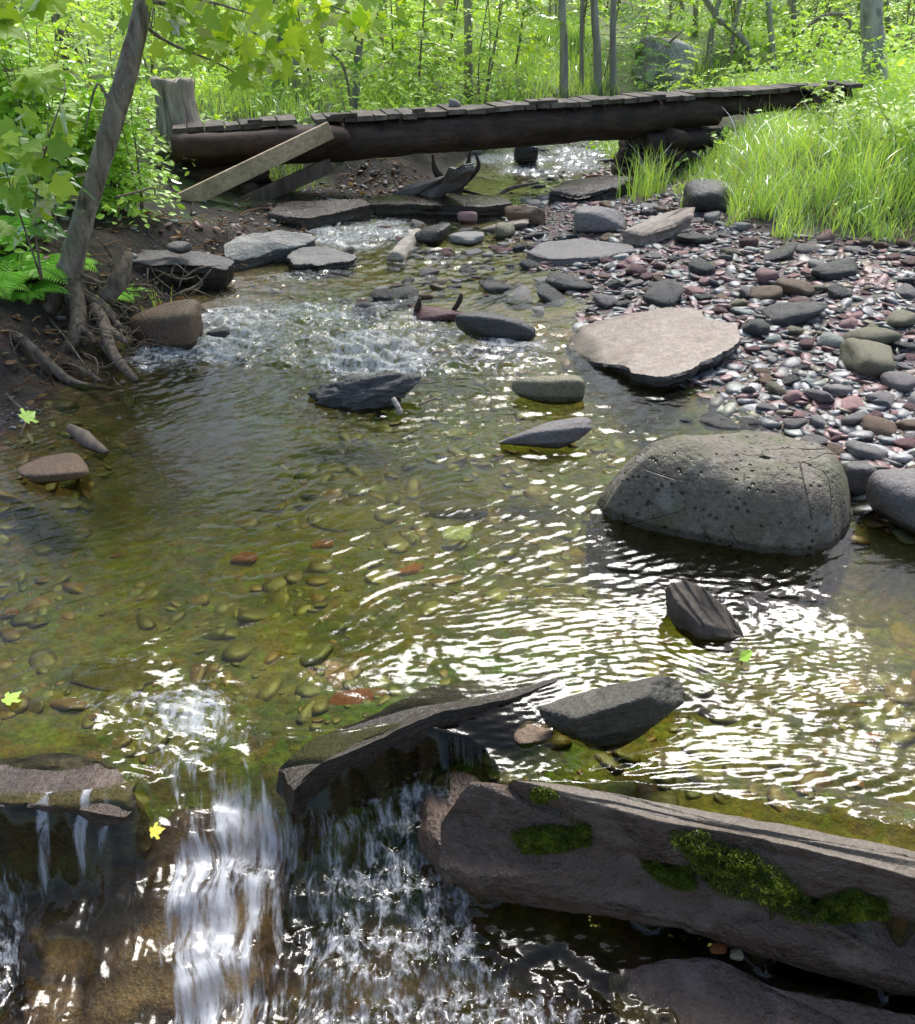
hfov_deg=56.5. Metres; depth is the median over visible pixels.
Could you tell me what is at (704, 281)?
river stone
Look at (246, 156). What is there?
footbridge
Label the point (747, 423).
river stone
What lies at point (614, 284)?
river stone
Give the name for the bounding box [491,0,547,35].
leafy bush
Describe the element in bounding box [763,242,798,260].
river stone
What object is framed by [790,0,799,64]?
forest tree
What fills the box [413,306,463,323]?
rock
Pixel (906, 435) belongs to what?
river stone
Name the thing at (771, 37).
forest tree
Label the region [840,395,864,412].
river stone
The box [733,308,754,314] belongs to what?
river stone
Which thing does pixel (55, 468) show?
rock
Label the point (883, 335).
river stone
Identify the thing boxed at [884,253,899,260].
river stone
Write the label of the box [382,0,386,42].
forest tree
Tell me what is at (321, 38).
forest tree
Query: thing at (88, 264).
fern
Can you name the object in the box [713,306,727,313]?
river stone
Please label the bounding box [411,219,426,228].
river stone
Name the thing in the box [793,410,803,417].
river stone
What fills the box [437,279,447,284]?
river stone
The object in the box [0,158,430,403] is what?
leaf litter
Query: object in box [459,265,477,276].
river stone
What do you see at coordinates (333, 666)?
submerged stone
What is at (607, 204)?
river stone
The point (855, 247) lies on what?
river stone
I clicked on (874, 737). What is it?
submerged stone
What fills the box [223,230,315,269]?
flat rock
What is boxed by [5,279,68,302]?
fern
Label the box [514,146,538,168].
rock
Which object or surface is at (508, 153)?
river stone
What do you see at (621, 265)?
river stone
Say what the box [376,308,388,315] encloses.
river stone
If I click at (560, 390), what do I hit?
rock
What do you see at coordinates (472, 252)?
river stone
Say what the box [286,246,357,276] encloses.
flat rock
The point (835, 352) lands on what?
river stone
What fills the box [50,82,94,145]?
bank shrub
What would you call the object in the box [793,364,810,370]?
river stone
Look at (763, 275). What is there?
river stone
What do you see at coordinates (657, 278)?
river stone
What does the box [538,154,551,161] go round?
river stone
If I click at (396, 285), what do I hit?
river stone
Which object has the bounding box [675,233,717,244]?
river stone
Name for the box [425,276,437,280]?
river stone
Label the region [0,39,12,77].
forest tree
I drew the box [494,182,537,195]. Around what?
dead pole
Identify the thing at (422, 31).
leaf sapling
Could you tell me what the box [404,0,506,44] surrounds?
leaf sapling
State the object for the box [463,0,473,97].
forest tree
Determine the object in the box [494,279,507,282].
river stone
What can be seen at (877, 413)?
river stone
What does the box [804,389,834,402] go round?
river stone
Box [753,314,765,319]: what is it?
river stone
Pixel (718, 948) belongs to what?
pebble
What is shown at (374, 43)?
leaf sapling
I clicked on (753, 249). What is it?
river stone
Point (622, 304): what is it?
river stone
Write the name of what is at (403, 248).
birch log
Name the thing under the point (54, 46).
leaf sapling
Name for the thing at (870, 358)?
river stone
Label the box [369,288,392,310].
river stone
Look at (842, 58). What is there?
undergrowth
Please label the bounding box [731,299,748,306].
river stone
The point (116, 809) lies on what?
rock ledge
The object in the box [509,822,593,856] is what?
moss cushion
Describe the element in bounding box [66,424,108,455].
driftwood stub
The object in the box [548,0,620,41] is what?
leaf sapling
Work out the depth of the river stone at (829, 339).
4.37 m
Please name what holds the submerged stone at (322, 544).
on the ground at (182, 488)
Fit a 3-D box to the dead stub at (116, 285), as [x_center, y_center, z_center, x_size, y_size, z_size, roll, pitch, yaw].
[-1.834,-1.261,4.614,0.109,0.264,0.246,27,40,37]
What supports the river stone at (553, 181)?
on the ground at (182, 488)
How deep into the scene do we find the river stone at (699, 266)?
5.46 m
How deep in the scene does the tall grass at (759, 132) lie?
6.29 m
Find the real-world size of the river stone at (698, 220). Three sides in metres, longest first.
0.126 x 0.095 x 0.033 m
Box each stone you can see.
[0,606,19,618]
[70,658,173,691]
[75,525,92,537]
[110,552,121,558]
[230,552,257,564]
[242,489,287,511]
[307,505,384,531]
[308,661,341,676]
[311,539,333,548]
[329,688,386,704]
[339,299,352,305]
[343,247,356,253]
[351,302,377,316]
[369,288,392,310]
[374,221,389,225]
[376,225,391,230]
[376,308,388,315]
[379,302,394,307]
[389,283,402,288]
[391,285,419,306]
[392,236,402,243]
[398,563,423,575]
[400,277,414,285]
[408,303,414,310]
[409,254,425,260]
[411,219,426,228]
[418,267,438,278]
[418,293,434,302]
[420,489,487,518]
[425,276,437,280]
[429,283,444,291]
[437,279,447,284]
[438,248,452,252]
[440,250,453,259]
[441,525,473,540]
[446,284,461,289]
[449,98,460,106]
[451,279,461,283]
[456,227,472,232]
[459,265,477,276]
[464,248,482,255]
[478,264,495,271]
[478,280,516,296]
[482,251,493,257]
[489,245,501,250]
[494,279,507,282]
[496,247,512,253]
[497,242,508,247]
[502,152,513,156]
[505,264,514,269]
[506,285,532,307]
[512,244,524,252]
[515,225,526,229]
[519,259,539,270]
[523,233,543,238]
[527,199,540,208]
[531,306,543,315]
[532,184,545,187]
[534,276,546,282]
[536,283,565,306]
[536,588,554,597]
[537,168,553,173]
[538,146,549,154]
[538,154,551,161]
[543,176,558,183]
[545,272,593,290]
[547,174,562,178]
[571,547,582,554]
[579,506,591,513]
[593,293,617,308]
[596,275,609,278]
[597,158,612,161]
[598,233,612,241]
[599,201,611,207]
[600,257,613,263]
[604,264,616,269]
[606,279,624,289]
[615,301,634,307]
[616,263,627,267]
[625,263,646,274]
[625,279,643,287]
[639,209,656,215]
[639,272,652,280]
[640,203,657,208]
[641,280,683,307]
[644,252,661,258]
[652,274,664,280]
[653,206,669,212]
[653,262,666,269]
[653,272,663,276]
[667,256,676,262]
[668,245,680,250]
[671,265,684,269]
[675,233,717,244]
[676,250,687,253]
[678,417,694,424]
[684,286,704,295]
[688,258,715,274]
[691,217,703,223]
[692,293,715,300]
[695,227,706,232]
[696,250,705,254]
[699,277,711,285]
[699,412,740,430]
[702,231,713,234]
[704,211,719,222]
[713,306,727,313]
[716,293,728,298]
[718,233,729,237]
[718,254,732,259]
[719,248,733,254]
[729,222,750,230]
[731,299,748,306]
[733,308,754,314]
[736,315,746,320]
[738,417,759,429]
[739,237,758,247]
[739,285,750,298]
[739,319,769,336]
[743,246,759,252]
[746,345,760,353]
[750,285,782,299]
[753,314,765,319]
[754,306,764,311]
[754,368,770,375]
[755,267,778,283]
[756,402,777,411]
[758,374,772,385]
[761,301,827,326]
[762,351,778,357]
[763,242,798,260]
[765,334,781,342]
[765,355,777,363]
[765,381,785,395]
[773,278,815,296]
[778,347,786,352]
[782,374,799,386]
[783,390,803,401]
[783,418,807,428]
[784,349,801,356]
[786,325,803,334]
[787,273,801,277]
[788,297,809,301]
[792,368,806,377]
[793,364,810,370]
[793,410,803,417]
[795,243,822,253]
[799,338,813,348]
[800,267,810,274]
[800,378,815,387]
[800,433,828,445]
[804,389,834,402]
[807,592,895,627]
[808,259,824,267]
[809,414,825,427]
[810,257,859,280]
[811,706,863,727]
[812,284,827,291]
[816,228,836,240]
[817,332,843,348]
[823,384,853,394]
[824,362,837,369]
[826,246,838,250]
[826,443,843,454]
[827,283,852,299]
[829,431,846,441]
[830,307,846,313]
[831,350,839,355]
[838,314,849,319]
[838,317,858,328]
[839,337,896,377]
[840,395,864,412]
[841,411,867,425]
[842,327,902,344]
[843,248,858,254]
[844,245,861,249]
[845,240,856,245]
[845,440,887,460]
[849,311,862,318]
[858,236,873,244]
[859,436,873,441]
[861,289,872,294]
[862,415,896,436]
[864,391,895,408]
[866,732,880,742]
[867,324,878,326]
[868,410,883,417]
[871,242,888,248]
[872,385,888,391]
[873,284,883,289]
[874,316,884,320]
[878,249,887,252]
[880,371,914,393]
[882,303,895,307]
[883,310,890,315]
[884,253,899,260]
[884,309,914,327]
[888,249,899,252]
[889,341,914,351]
[889,621,914,647]
[893,283,914,298]
[893,353,905,360]
[893,437,914,448]
[895,238,910,246]
[895,419,914,429]
[897,277,914,284]
[898,364,914,369]
[900,256,914,265]
[902,403,914,410]
[902,432,914,437]
[904,353,914,359]
[905,329,914,334]
[907,391,914,404]
[907,450,914,457]
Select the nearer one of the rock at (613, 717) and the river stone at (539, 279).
the rock at (613, 717)
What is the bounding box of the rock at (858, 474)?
[842,461,876,495]
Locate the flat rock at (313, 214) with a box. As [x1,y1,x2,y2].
[268,199,371,228]
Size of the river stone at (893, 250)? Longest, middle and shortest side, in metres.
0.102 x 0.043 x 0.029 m
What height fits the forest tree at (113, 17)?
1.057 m
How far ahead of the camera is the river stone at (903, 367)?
4.07 m
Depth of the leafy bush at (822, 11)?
12.97 m
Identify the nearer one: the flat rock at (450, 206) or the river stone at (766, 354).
the river stone at (766, 354)
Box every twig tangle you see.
[84,235,220,322]
[191,201,244,234]
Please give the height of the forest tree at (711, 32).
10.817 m
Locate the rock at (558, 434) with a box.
[500,417,591,448]
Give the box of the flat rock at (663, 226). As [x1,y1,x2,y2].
[622,207,694,245]
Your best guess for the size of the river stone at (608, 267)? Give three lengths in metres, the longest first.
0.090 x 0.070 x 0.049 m
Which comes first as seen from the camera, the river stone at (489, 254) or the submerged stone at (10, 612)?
the submerged stone at (10, 612)
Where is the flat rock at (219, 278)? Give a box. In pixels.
[132,250,235,291]
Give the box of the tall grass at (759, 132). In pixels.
[593,42,914,243]
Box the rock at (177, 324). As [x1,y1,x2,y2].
[127,299,203,354]
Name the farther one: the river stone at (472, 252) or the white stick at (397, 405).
the river stone at (472, 252)
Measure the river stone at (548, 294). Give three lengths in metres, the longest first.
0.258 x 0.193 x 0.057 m
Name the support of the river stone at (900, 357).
on the ground at (182, 488)
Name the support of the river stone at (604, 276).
on the ground at (182, 488)
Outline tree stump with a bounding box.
[150,76,200,140]
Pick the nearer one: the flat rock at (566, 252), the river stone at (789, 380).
the river stone at (789, 380)
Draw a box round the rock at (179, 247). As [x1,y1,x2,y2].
[166,241,191,253]
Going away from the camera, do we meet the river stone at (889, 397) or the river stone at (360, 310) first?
the river stone at (889, 397)
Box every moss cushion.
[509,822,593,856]
[528,785,559,805]
[642,858,697,892]
[668,827,830,929]
[820,887,891,925]
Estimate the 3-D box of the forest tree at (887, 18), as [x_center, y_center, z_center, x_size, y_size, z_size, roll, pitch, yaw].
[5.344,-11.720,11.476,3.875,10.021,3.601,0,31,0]
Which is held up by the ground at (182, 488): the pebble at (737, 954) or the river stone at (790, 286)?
the river stone at (790, 286)
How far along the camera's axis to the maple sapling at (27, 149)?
3.86 m
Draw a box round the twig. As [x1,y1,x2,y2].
[418,393,448,405]
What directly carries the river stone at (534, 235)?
on the ground at (182, 488)
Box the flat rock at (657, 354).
[564,307,740,400]
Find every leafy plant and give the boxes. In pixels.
[800,78,854,133]
[809,83,885,153]
[850,88,914,159]
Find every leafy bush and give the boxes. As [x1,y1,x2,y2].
[284,8,332,72]
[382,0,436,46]
[387,19,456,84]
[438,1,463,20]
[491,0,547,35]
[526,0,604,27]
[604,0,706,49]
[701,0,777,32]
[814,1,860,55]
[839,0,905,44]
[883,0,914,52]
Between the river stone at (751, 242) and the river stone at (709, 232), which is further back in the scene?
the river stone at (709, 232)
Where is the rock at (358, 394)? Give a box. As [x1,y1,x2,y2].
[307,372,420,414]
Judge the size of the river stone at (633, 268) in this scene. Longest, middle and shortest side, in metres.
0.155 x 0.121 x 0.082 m
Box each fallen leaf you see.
[1,691,21,704]
[18,408,38,423]
[149,822,164,838]
[739,650,751,661]
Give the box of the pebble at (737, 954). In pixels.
[730,949,743,960]
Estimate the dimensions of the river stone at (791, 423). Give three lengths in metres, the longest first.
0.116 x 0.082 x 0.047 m
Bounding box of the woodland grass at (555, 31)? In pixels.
[13,0,914,123]
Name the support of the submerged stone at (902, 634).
on the ground at (182, 488)
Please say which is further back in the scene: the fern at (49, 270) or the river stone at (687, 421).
the fern at (49, 270)
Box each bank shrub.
[0,19,109,203]
[0,65,75,166]
[44,65,185,222]
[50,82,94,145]
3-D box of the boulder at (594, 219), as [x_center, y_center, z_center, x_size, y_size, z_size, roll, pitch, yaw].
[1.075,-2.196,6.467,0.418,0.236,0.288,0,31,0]
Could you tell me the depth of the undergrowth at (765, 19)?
11.89 m
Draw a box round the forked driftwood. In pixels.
[432,151,480,193]
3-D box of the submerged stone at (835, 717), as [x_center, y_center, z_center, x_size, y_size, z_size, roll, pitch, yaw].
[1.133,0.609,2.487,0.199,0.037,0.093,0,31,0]
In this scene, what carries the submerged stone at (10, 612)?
on the ground at (182, 488)
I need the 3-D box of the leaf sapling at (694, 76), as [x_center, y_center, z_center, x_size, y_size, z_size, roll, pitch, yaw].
[2.900,-5.091,10.303,1.118,0.915,1.053,13,33,20]
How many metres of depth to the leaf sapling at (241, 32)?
9.95 m
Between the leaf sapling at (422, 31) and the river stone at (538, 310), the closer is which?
the river stone at (538, 310)
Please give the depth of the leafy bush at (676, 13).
11.54 m
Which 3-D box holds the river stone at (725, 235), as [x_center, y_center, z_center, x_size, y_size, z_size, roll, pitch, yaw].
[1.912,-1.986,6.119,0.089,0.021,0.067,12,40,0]
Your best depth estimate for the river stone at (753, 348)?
4.39 m
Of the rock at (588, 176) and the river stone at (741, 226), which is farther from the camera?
the rock at (588, 176)
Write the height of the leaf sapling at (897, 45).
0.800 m
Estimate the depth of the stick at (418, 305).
4.93 m
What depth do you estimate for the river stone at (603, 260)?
5.76 m
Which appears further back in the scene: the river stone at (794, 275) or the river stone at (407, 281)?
the river stone at (407, 281)
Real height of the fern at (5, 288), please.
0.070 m
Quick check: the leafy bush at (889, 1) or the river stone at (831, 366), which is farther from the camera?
the leafy bush at (889, 1)
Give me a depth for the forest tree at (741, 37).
11.63 m
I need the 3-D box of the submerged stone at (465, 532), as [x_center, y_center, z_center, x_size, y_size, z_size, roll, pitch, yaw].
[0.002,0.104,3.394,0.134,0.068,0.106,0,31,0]
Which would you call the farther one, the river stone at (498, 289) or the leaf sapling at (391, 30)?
the leaf sapling at (391, 30)
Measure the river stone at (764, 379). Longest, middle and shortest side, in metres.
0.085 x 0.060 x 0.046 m
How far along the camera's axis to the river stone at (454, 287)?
5.43 m
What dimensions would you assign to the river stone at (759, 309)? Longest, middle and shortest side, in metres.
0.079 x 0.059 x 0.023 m
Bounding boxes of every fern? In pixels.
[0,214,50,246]
[0,251,69,297]
[0,274,34,299]
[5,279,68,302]
[11,253,102,281]
[97,284,150,304]
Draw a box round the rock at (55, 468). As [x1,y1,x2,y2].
[17,453,88,483]
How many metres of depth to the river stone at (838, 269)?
5.18 m
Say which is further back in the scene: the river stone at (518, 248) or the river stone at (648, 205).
the river stone at (648, 205)
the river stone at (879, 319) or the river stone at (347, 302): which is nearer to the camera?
the river stone at (879, 319)
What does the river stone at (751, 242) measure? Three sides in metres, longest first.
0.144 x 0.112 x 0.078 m
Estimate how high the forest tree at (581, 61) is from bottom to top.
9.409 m
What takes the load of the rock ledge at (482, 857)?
on the ground at (182, 488)
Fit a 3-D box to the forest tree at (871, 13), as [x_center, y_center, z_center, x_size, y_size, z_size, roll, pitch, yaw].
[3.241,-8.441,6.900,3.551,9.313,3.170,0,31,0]
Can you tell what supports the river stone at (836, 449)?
on the ground at (182, 488)
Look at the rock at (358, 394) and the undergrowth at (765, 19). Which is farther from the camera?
the undergrowth at (765, 19)
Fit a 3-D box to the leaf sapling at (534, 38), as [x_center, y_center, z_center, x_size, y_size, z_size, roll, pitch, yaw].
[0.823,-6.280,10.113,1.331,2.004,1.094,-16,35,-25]
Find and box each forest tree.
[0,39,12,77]
[19,0,28,34]
[50,13,72,74]
[110,0,115,19]
[268,0,285,87]
[293,10,300,99]
[315,25,326,67]
[351,27,362,109]
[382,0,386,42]
[396,4,405,48]
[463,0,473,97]
[558,0,568,98]
[579,0,583,85]
[590,0,602,95]
[609,0,617,92]
[679,0,684,19]
[692,0,698,34]
[703,0,758,71]
[706,0,721,66]
[728,0,741,60]
[766,0,775,71]
[784,0,789,23]
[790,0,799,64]
[830,1,840,60]
[860,0,887,90]
[884,1,892,52]
[898,0,909,48]
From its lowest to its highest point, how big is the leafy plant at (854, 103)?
0.493 m
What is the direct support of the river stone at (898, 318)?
on the ground at (182, 488)
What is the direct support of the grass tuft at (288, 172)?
on the ground at (182, 488)
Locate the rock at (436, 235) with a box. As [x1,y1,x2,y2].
[415,222,450,247]
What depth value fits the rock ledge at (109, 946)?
2.03 m
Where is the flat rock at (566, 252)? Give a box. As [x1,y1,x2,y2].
[525,238,635,265]
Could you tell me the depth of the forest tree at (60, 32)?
9.12 m
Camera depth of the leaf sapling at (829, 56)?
11.44 m
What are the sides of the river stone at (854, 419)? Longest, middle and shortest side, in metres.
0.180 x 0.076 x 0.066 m
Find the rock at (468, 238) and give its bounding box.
[448,231,483,246]
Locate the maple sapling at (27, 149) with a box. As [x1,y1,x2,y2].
[0,63,82,279]
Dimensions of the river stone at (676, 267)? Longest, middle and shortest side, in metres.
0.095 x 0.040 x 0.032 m
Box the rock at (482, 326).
[455,311,535,344]
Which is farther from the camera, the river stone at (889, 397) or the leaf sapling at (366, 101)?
the leaf sapling at (366, 101)
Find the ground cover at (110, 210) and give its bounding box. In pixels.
[0,96,342,267]
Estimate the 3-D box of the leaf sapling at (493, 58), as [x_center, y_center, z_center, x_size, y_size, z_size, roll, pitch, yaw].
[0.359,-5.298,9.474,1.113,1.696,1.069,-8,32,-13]
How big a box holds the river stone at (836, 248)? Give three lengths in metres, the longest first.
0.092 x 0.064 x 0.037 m
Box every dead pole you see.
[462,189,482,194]
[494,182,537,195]
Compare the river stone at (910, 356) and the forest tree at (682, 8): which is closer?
the river stone at (910, 356)
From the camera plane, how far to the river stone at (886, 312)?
4.63 m
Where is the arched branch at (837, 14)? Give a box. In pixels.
[801,12,851,45]
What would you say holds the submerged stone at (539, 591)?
on the ground at (182, 488)
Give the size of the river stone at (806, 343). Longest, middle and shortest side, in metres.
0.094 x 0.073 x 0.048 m
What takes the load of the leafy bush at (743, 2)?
on the ground at (182, 488)
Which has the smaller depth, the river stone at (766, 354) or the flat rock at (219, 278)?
the river stone at (766, 354)
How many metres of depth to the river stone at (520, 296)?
5.28 m
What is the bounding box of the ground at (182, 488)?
[0,0,914,1023]
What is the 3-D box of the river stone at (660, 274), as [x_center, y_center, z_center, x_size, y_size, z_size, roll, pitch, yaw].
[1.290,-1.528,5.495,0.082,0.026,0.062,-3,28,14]
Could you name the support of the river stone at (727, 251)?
on the ground at (182, 488)
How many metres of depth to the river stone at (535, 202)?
7.24 m
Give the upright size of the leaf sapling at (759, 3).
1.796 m
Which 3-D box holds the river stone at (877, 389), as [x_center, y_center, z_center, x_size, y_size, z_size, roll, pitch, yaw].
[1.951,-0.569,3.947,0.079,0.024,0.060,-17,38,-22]
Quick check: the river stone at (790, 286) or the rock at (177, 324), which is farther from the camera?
the river stone at (790, 286)
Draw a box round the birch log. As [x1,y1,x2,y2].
[386,228,420,269]
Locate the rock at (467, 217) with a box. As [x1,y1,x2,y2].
[457,211,476,224]
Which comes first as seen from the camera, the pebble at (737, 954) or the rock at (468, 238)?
the pebble at (737, 954)
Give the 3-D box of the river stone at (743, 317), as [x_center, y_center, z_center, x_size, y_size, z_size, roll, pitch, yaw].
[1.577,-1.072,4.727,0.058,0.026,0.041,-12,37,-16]
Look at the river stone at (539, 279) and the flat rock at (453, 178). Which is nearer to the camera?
the river stone at (539, 279)
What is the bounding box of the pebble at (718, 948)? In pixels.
[710,943,726,953]
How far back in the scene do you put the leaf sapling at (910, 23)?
11.12 m
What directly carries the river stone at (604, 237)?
on the ground at (182, 488)
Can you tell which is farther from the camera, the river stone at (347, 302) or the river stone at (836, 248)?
the river stone at (836, 248)
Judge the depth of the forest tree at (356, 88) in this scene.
8.90 m
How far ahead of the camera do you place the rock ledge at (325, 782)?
2.25 m
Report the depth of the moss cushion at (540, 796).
2.05 m
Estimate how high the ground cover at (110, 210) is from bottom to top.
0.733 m
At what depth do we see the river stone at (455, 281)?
5.54 m
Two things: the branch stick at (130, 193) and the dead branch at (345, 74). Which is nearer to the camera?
the branch stick at (130, 193)
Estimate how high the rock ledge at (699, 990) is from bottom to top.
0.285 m
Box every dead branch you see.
[325,48,352,109]
[656,29,683,53]
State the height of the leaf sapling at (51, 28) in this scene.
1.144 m
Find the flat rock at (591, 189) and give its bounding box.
[548,175,632,204]
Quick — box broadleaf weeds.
[585,57,914,222]
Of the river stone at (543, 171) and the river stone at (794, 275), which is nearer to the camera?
the river stone at (794, 275)
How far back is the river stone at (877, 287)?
4.96 m
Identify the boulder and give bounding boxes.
[573,206,626,233]
[585,430,850,609]
[631,35,694,90]
[682,179,734,212]
[866,468,914,536]
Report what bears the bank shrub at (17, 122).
on the ground at (182, 488)
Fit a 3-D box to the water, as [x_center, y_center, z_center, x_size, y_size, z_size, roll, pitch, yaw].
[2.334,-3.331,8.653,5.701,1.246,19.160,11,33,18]
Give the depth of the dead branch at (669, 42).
10.50 m
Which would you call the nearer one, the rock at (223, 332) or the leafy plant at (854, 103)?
the rock at (223, 332)
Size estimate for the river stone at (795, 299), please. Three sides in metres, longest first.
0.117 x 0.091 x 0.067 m
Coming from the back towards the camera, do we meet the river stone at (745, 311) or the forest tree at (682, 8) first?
the forest tree at (682, 8)
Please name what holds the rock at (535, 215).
on the ground at (182, 488)
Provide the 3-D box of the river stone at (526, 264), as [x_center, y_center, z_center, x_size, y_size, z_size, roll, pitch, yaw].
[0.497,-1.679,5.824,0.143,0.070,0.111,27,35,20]
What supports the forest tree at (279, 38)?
on the ground at (182, 488)
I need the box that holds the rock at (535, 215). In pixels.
[504,204,545,226]
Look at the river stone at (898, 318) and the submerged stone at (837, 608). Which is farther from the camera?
the river stone at (898, 318)
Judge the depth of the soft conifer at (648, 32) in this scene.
9.75 m
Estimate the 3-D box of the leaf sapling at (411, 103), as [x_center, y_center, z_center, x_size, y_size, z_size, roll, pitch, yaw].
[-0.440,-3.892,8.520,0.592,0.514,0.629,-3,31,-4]
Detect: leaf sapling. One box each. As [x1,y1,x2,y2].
[0,3,108,106]
[9,0,62,73]
[14,0,172,120]
[19,0,117,77]
[108,0,193,72]
[174,4,260,68]
[258,0,349,90]
[290,0,414,96]
[327,0,428,76]
[331,93,379,111]
[383,0,472,100]
[393,94,436,108]
[398,55,465,106]
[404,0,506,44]
[444,0,534,104]
[451,81,502,104]
[473,0,570,73]
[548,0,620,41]
[631,0,704,21]
[653,48,746,91]
[693,0,766,53]
[718,47,795,84]
[764,1,857,77]
[779,0,859,63]
[807,45,855,70]
[883,0,914,60]
[888,37,912,60]
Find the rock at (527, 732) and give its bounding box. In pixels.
[513,721,552,744]
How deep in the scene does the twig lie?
3.88 m
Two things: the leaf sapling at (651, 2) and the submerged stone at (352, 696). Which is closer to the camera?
the submerged stone at (352, 696)
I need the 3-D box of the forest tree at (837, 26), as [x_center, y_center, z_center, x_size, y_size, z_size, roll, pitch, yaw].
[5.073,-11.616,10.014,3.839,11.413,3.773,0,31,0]
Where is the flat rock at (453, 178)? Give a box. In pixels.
[392,163,474,197]
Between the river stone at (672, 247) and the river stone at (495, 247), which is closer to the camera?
the river stone at (672, 247)
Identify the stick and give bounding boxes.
[114,187,155,198]
[391,397,402,414]
[413,297,421,312]
[452,293,462,309]
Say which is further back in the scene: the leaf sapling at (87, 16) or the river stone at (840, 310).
the leaf sapling at (87, 16)
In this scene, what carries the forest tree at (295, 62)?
on the ground at (182, 488)
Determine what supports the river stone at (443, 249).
on the ground at (182, 488)
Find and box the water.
[0,140,886,1023]
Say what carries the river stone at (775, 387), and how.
on the ground at (182, 488)
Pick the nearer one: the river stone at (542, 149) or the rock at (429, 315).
the rock at (429, 315)
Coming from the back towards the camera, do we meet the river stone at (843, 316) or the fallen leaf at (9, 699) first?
the river stone at (843, 316)
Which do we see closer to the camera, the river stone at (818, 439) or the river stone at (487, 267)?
the river stone at (818, 439)
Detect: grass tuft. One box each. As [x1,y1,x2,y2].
[137,282,184,310]
[270,164,313,191]
[614,145,665,202]
[626,141,683,195]
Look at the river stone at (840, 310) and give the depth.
4.71 m
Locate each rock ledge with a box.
[0,753,153,866]
[15,803,288,1023]
[276,668,564,862]
[417,771,482,919]
[439,782,914,996]
[508,781,914,921]
[605,957,914,1023]
[669,927,914,1014]
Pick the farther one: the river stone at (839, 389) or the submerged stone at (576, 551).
the river stone at (839, 389)
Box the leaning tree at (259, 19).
[0,0,446,436]
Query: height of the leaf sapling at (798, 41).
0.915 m
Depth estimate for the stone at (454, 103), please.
7.42 m
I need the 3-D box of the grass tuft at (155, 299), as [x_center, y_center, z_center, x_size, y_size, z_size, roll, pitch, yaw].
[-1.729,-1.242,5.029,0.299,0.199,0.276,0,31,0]
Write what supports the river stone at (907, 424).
on the ground at (182, 488)
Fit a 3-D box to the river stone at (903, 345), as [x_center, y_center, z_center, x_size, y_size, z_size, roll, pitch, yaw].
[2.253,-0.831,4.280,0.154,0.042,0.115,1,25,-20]
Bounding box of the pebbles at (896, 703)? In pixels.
[0,145,914,835]
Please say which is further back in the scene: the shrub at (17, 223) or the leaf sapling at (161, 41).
the leaf sapling at (161, 41)
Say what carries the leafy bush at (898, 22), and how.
on the ground at (182, 488)
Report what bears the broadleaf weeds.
on the ground at (182, 488)
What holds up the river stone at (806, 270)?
on the ground at (182, 488)
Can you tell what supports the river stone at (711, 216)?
on the ground at (182, 488)
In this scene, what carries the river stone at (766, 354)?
on the ground at (182, 488)
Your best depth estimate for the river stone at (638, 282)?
5.34 m
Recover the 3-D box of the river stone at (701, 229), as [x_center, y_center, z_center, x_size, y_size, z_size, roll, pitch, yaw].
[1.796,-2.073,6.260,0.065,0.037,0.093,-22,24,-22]
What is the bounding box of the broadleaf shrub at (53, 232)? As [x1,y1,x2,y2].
[0,148,94,245]
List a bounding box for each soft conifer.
[578,0,644,72]
[615,5,669,92]
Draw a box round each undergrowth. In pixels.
[9,0,914,123]
[66,0,914,70]
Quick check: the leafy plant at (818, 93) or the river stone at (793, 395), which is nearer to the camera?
the river stone at (793, 395)
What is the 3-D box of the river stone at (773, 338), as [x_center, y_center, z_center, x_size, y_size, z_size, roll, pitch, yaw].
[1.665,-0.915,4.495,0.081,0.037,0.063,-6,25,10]
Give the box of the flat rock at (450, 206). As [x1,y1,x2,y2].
[365,193,511,221]
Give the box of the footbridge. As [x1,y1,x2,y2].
[170,80,863,201]
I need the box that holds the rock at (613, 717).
[539,676,685,750]
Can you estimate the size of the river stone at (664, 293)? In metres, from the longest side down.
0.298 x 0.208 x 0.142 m
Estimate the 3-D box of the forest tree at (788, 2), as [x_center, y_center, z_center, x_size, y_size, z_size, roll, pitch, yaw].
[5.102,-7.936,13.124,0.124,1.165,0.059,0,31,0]
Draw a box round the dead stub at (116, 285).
[98,251,133,304]
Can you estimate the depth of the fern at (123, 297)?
4.87 m
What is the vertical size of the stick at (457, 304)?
0.108 m
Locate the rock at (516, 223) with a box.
[477,218,529,234]
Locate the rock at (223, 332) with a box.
[206,327,229,339]
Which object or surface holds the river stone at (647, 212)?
on the ground at (182, 488)
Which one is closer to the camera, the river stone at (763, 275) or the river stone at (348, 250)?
the river stone at (763, 275)
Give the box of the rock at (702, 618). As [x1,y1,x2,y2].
[665,580,743,654]
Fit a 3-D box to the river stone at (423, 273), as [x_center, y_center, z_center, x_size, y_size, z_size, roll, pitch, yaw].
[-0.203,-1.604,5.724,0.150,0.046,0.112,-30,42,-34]
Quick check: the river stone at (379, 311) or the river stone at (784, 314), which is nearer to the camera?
the river stone at (784, 314)
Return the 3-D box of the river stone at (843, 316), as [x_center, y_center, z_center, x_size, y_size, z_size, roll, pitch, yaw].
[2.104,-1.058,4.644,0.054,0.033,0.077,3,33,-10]
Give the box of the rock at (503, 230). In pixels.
[495,222,514,240]
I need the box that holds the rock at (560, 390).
[512,375,584,404]
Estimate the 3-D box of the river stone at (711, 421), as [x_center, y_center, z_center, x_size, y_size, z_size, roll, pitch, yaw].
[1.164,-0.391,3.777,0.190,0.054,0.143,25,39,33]

